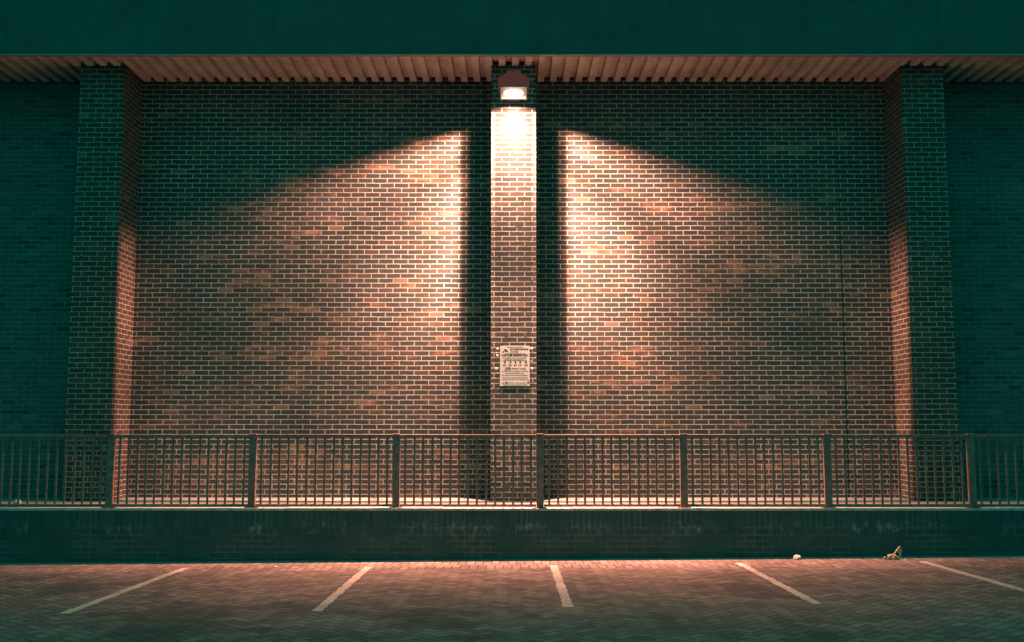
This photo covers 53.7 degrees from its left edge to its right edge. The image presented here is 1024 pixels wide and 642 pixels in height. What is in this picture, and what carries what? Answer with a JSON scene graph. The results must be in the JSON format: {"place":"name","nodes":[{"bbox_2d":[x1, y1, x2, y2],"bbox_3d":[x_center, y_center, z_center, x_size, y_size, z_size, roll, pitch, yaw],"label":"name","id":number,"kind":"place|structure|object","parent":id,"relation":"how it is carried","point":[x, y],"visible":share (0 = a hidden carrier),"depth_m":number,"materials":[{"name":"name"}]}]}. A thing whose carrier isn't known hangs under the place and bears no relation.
{"place":"outdoors","nodes":[
{"label":"outdoors","id":0,"kind":"place"},
{"bbox_2d":[0,557,1023,641],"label":"car park ground","id":1,"kind":"structure","parent":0,"point":[870,600],"depth_m":9.74,"materials":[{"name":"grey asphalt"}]},
{"bbox_2d":[59,568,188,613],"bbox_3d":[-4.100,2.891,10.980,0.112,0.082,3.490,0,-6,0],"label":"parking line","id":2,"kind":"object","parent":1,"relation":"on","point":[82,606],"visible":1,"depth_m":10.50,"materials":[{"name":"paint"}]},
{"bbox_2d":[311,567,370,611],"bbox_3d":[-1.795,2.872,10.967,0.112,0.080,3.400,0,-6,0],"label":"parking line","id":3,"kind":"object","parent":1,"relation":"on","point":[330,599],"visible":1,"depth_m":10.60,"materials":[{"name":"paint"}]},
{"bbox_2d":[0,507,1023,562],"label":"retaining wall","id":4,"kind":"structure","parent":1,"relation":"on","point":[95,534],"depth_m":13.37,"materials":[{"name":"concrete"}]},
{"bbox_2d":[0,434,1023,507],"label":"metal railing","id":5,"kind":"object","parent":4,"relation":"on","point":[827,471],"visible":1,"depth_m":13.52,"materials":[{"name":"metal"}]},
{"bbox_2d":[0,555,1023,564],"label":"kerb edging","id":6,"kind":"object","parent":1,"relation":"on","point":[588,559],"visible":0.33,"depth_m":13.23,"materials":[{"name":"concrete"}]},
{"bbox_2d":[550,565,573,607],"bbox_3d":[0.523,2.863,11.039,0.110,0.078,3.300,0,-6,0],"label":"parking line","id":7,"kind":"object","parent":1,"relation":"on","point":[562,590],"visible":1,"depth_m":10.66,"materials":[{"name":"paint"}]},
{"bbox_2d":[735,563,820,603],"bbox_3d":[2.866,2.857,11.130,0.111,0.078,3.320,0,-6,0],"label":"parking line","id":8,"kind":"object","parent":1,"relation":"on","point":[789,589],"visible":1,"depth_m":10.72,"materials":[{"name":"paint"}]},
{"bbox_2d":[793,555,800,559],"bbox_3d":[3.710,3.077,13.156,0.101,0.073,0.081,0,-6,0],"label":"litter ball","id":9,"kind":"object","parent":1,"relation":"on","point":[796,557],"visible":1,"depth_m":13.13,"materials":[{"name":"paper"}]},
{"bbox_2d":[919,561,1023,591],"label":"parking line","id":10,"kind":"object","parent":1,"relation":"on","point":[980,577],"visible":1,"depth_m":11.32,"materials":[{"name":"paint"}]},
{"bbox_2d":[2,497,1023,507],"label":"pavement","id":11,"kind":"structure","parent":0,"point":[489,501],"depth_m":14.54,"materials":[{"name":"concrete"}]},
{"bbox_2d":[0,0,1023,500],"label":"brick building","id":12,"kind":"structure","parent":11,"relation":"on","point":[402,218],"depth_m":15.53,"materials":[{"name":"brick"}]},
{"bbox_2d":[498,70,528,101],"bbox_3d":[0.024,-3.358,14.845,0.450,0.444,0.692,0,-6,0],"label":"floodlight","id":13,"kind":"object","parent":12,"relation":"attached to","point":[513,85],"visible":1,"depth_m":14.55,"materials":[{"name":"metal"}]},
{"bbox_2d":[500,346,529,385],"bbox_3d":[0.041,0.657,14.780,0.434,0.587,0.017,0,-6,0],"label":"parking sign","id":14,"kind":"object","parent":12,"relation":"attached to","point":[514,365],"visible":1,"depth_m":14.77,"materials":[{"name":"metal"}]},
{"bbox_2d":[883,546,901,559],"bbox_3d":[4.929,3.005,13.097,0.242,0.180,0.108,0,-6,0],"label":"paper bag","id":15,"kind":"object","parent":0,"point":[896,554],"visible":0.99,"depth_m":13.08,"materials":[{"name":"white paper"}]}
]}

